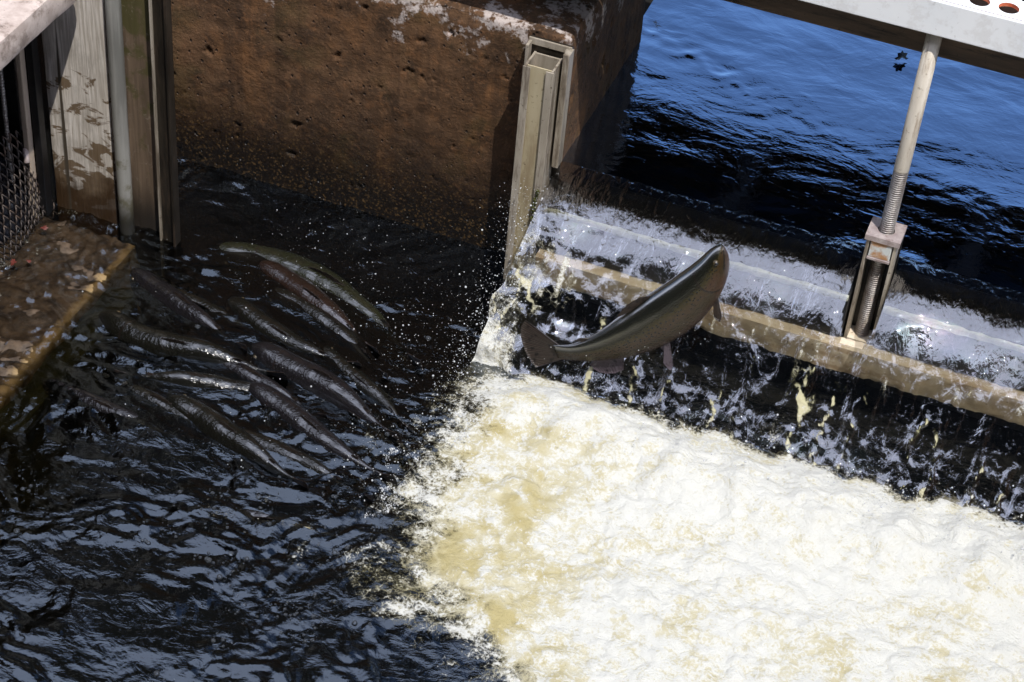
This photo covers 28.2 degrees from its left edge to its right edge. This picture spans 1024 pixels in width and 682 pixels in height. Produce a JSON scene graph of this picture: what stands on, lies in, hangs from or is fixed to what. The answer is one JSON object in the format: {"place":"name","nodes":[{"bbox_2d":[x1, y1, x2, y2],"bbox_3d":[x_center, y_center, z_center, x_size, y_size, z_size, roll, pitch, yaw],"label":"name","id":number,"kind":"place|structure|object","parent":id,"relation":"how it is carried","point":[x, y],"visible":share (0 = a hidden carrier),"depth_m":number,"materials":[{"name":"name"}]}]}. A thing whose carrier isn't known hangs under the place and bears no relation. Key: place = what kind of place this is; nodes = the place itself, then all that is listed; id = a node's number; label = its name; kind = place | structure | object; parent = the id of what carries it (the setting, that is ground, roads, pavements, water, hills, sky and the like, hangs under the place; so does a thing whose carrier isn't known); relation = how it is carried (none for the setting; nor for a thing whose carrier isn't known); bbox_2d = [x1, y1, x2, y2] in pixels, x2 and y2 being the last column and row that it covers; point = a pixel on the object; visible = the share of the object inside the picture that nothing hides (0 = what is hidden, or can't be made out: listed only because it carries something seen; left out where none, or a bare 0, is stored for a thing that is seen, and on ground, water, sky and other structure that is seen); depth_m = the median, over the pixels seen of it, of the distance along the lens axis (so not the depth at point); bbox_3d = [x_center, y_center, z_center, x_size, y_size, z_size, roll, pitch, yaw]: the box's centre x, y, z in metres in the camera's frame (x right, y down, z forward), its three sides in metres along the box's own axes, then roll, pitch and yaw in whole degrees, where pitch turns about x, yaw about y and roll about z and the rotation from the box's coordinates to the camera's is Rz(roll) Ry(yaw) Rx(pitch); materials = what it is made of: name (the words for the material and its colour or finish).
{"place":"outdoors","nodes":[
{"label":"outdoors","id":0,"kind":"place"},
{"bbox_2d":[0,0,76,70],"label":"coping slab","id":1,"kind":"structure","parent":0,"point":[24,24],"depth_m":5.22,"materials":[{"name":"grey concrete"}]},
{"bbox_2d":[0,164,1023,681],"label":"pool water","id":2,"kind":"structure","parent":0,"point":[96,598],"depth_m":5.36,"materials":[{"name":"black liquid"}]},
{"bbox_2d":[42,0,120,240],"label":"board gate","id":3,"kind":"structure","parent":2,"relation":"in","point":[74,41],"depth_m":5.76,"materials":[{"name":"grey wood"}]},
{"bbox_2d":[52,380,183,435],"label":"trout","id":4,"kind":"object","parent":2,"relation":"in","point":[98,403],"visible":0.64,"depth_m":5.38,"materials":[{"name":"black"}]},
{"bbox_2d":[105,0,135,243],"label":"standing pipe","id":5,"kind":"object","parent":2,"relation":"in","point":[114,25],"visible":0.85,"depth_m":5.67,"materials":[{"name":"grey metal"}]},
{"bbox_2d":[121,0,159,239],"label":"mossy board","id":6,"kind":"object","parent":2,"relation":"in","point":[137,55],"visible":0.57,"depth_m":5.70,"materials":[{"name":"wood"}]},
{"bbox_2d":[102,373,187,418],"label":"trout","id":7,"kind":"object","parent":2,"relation":"in","point":[158,399],"visible":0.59,"depth_m":5.41,"materials":[{"name":"black"}]},
{"bbox_2d":[148,0,180,246],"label":"angle bar","id":8,"kind":"object","parent":2,"relation":"in","point":[160,23],"visible":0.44,"depth_m":5.63,"materials":[{"name":"metal"}]},
{"bbox_2d":[113,369,250,390],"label":"trout","id":9,"kind":"object","parent":2,"relation":"in","point":[193,379],"visible":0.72,"depth_m":5.47,"materials":[{"name":"black"}]},
{"bbox_2d":[131,268,247,351],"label":"trout","id":10,"kind":"object","parent":2,"relation":"in","point":[174,299],"visible":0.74,"depth_m":5.71,"materials":[{"name":"black"}]},
{"bbox_2d":[155,274,226,313],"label":"trout","id":11,"kind":"object","parent":2,"relation":"in","point":[202,302],"visible":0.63,"depth_m":5.72,"materials":[{"name":"black"}]},
{"bbox_2d":[98,310,287,379],"bbox_3d":[-0.879,0.065,5.621,0.592,0.212,0.135,17,42,13],"label":"trout","id":12,"kind":"object","parent":2,"relation":"in","point":[118,324],"visible":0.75,"depth_m":5.55,"materials":[{"name":"black"}]},
{"bbox_2d":[167,394,308,488],"bbox_3d":[-0.715,0.301,5.353,0.517,0.190,0.105,33,48,28],"label":"trout","id":13,"kind":"object","parent":2,"relation":"in","point":[216,426],"visible":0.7,"depth_m":5.31,"materials":[{"name":"black"}]},
{"bbox_2d":[4,268,478,681],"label":"bubbles","id":14,"kind":"object","parent":2,"relation":"on","point":[276,503],"visible":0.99,"depth_m":5.09,"materials":[{"name":"grey liquid"}]},
{"bbox_2d":[246,509,272,518],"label":"trout","id":15,"kind":"object","parent":2,"relation":"in","point":[258,514],"visible":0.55,"depth_m":5.13,"materials":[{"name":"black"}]},
{"bbox_2d":[223,362,327,417],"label":"trout","id":16,"kind":"object","parent":2,"relation":"in","point":[247,372],"visible":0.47,"depth_m":5.50,"materials":[{"name":"black"}]},
{"bbox_2d":[228,296,361,365],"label":"trout","id":17,"kind":"object","parent":2,"relation":"in","point":[256,318],"visible":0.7,"depth_m":5.65,"materials":[{"name":"black"}]},
{"bbox_2d":[243,429,372,500],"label":"trout","id":18,"kind":"object","parent":2,"relation":"in","point":[308,461],"visible":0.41,"depth_m":5.29,"materials":[{"name":"black"}]},
{"bbox_2d":[259,260,379,354],"bbox_3d":[-0.532,-0.058,5.813,0.121,0.202,0.540,-31,52,-35],"label":"trout","id":19,"kind":"object","parent":2,"relation":"in","point":[303,288],"visible":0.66,"depth_m":5.78,"materials":[{"name":"black"}]},
{"bbox_2d":[219,242,422,370],"bbox_3d":[-0.514,-0.071,5.875,0.821,0.264,0.201,29,46,25],"label":"trout","id":20,"kind":"object","parent":2,"relation":"in","point":[325,278],"visible":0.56,"depth_m":5.84,"materials":[{"name":"black"}]},
{"bbox_2d":[249,382,396,484],"bbox_3d":[-0.509,0.285,5.402,0.104,0.183,0.548,-30,52,-34],"label":"trout","id":21,"kind":"object","parent":2,"relation":"in","point":[289,410],"visible":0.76,"depth_m":5.36,"materials":[{"name":"black"}]},
{"bbox_2d":[252,341,401,443],"bbox_3d":[-0.488,0.172,5.547,0.563,0.217,0.118,27,45,23],"label":"trout","id":22,"kind":"object","parent":2,"relation":"in","point":[329,386],"visible":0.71,"depth_m":5.49,"materials":[{"name":"black"}]},
{"bbox_2d":[275,287,387,378],"bbox_3d":[-0.497,0.008,5.744,0.523,0.185,0.106,33,48,28],"label":"trout","id":23,"kind":"object","parent":2,"relation":"in","point":[326,319],"visible":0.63,"depth_m":5.70,"materials":[{"name":"black"}]},
{"bbox_2d":[323,346,412,432],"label":"trout","id":24,"kind":"object","parent":2,"relation":"in","point":[364,383],"visible":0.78,"depth_m":5.51,"materials":[{"name":"black"}]},
{"bbox_2d":[82,173,1023,583],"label":"spray","id":25,"kind":"object","parent":2,"relation":"on","point":[566,385],"visible":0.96,"depth_m":5.40,"materials":[{"name":"white liquid"}]},
{"bbox_2d":[364,372,1023,681],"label":"foam","id":26,"kind":"object","parent":2,"relation":"on","point":[535,550],"visible":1,"depth_m":5.12,"materials":[{"name":"liquid"}]},
{"bbox_2d":[521,244,729,373],"bbox_3d":[0.294,-0.083,5.425,0.524,0.466,0.115,4,41,-2],"label":"trout","id":27,"kind":"object","parent":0,"point":[664,315],"visible":1,"depth_m":5.39,"materials":[{"name":"black"}]},
{"bbox_2d":[472,161,1023,521],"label":"waterfall","id":28,"kind":"structure","parent":0,"point":[832,251],"depth_m":5.59,"materials":[{"name":"liquid"}]},
{"bbox_2d":[525,0,1023,291],"bbox_3d":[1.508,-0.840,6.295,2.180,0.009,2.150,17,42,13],"label":"upstream water","id":29,"kind":"structure","parent":0,"point":[771,116],"depth_m":5.95,"materials":[{"name":"blue liquid"}]},
{"bbox_2d":[55,0,645,252],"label":"concrete pier","id":30,"kind":"structure","parent":29,"relation":"on","point":[405,111],"depth_m":5.86,"materials":[{"name":"brown concrete"}]},
{"bbox_2d":[503,35,573,285],"bbox_3d":[0.054,-0.373,5.779,0.128,1.072,0.100,17,42,13],"label":"guide post","id":31,"kind":"object","parent":30,"relation":"attached to","point":[544,93],"visible":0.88,"depth_m":5.59,"materials":[{"name":"metal"}]},
{"bbox_2d":[534,174,1023,431],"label":"weir","id":32,"kind":"object","parent":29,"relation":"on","point":[964,350],"visible":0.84,"depth_m":5.59,"materials":[{"name":"concrete"}]},
{"bbox_2d":[844,33,941,345],"bbox_3d":[0.996,-0.344,5.357,0.094,1.121,0.088,17,42,13],"label":"lifting screw","id":33,"kind":"object","parent":32,"relation":"attached to","point":[884,235],"visible":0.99,"depth_m":5.39,"materials":[{"name":"metal"}]},
{"bbox_2d":[894,50,908,60],"bbox_3d":[1.198,-0.873,6.270,0.038,0.017,0.063,33,48,28],"label":"fallen leaf","id":34,"kind":"object","parent":29,"relation":"on","point":[902,54],"visible":1,"depth_m":6.27,"materials":[{"name":"black plant"}]},
{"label":"pool floor","id":35,"kind":"structure","parent":0,"visible":0},
{"bbox_2d":[0,216,131,394],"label":"concrete sill","id":36,"kind":"structure","parent":35,"relation":"on","point":[27,291],"depth_m":5.77,"materials":[{"name":"brown concrete"}]},
{"bbox_2d":[0,69,13,180],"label":"ribbed bar","id":37,"kind":"object","parent":36,"relation":"on","point":[4,109],"visible":0.53,"depth_m":5.75,"materials":[{"name":"metal"}]},
{"bbox_2d":[13,57,27,186],"bbox_3d":[-1.390,-0.639,5.782,0.014,0.856,0.014,2,41,-4],"label":"ribbed bar","id":38,"kind":"object","parent":36,"relation":"on","point":[17,93],"visible":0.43,"depth_m":5.74,"materials":[{"name":"metal"}]},
{"bbox_2d":[15,49,39,217],"bbox_3d":[-1.370,-0.642,5.746,0.018,0.810,0.025,17,42,13],"label":"bar","id":39,"kind":"object","parent":36,"relation":"on","point":[24,100],"visible":0.41,"depth_m":5.74,"materials":[{"name":"grey metal"}]},
{"bbox_2d":[0,129,58,267],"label":"screen","id":40,"kind":"object","parent":36,"relation":"on","point":[16,214],"visible":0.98,"depth_m":5.85,"materials":[{"name":"metal"}]},
{"bbox_3d":[-2.443,0.168,5.103,0.912,1.380,2.880,17,42,13],"label":"side wall","id":41,"kind":"object","parent":35,"relation":"on","visible":0},
{"bbox_2d":[0,32,58,220],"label":"recess wall","id":42,"kind":"structure","parent":41,"relation":"attached to","point":[11,95],"depth_m":5.82,"materials":[{"name":"concrete"}]},
{"bbox_2d":[25,37,53,219],"bbox_3d":[-1.340,-0.629,5.773,0.022,0.860,0.030,17,42,13],"label":"black strip","id":43,"kind":"object","parent":42,"relation":"attached to","point":[34,79],"visible":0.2,"depth_m":5.78,"materials":[{"name":"metal"}]},
{"bbox_3d":[1.820,1.648,3.775,0.926,1.504,5.654,17,42,13],"label":"concrete pier","id":44,"kind":"object","parent":35,"relation":"on","visible":0},
{"bbox_2d":[723,0,1023,78],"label":"walkway","id":45,"kind":"structure","parent":44,"relation":"on","point":[987,34],"depth_m":4.98,"materials":[{"name":"white metal"}]}
]}

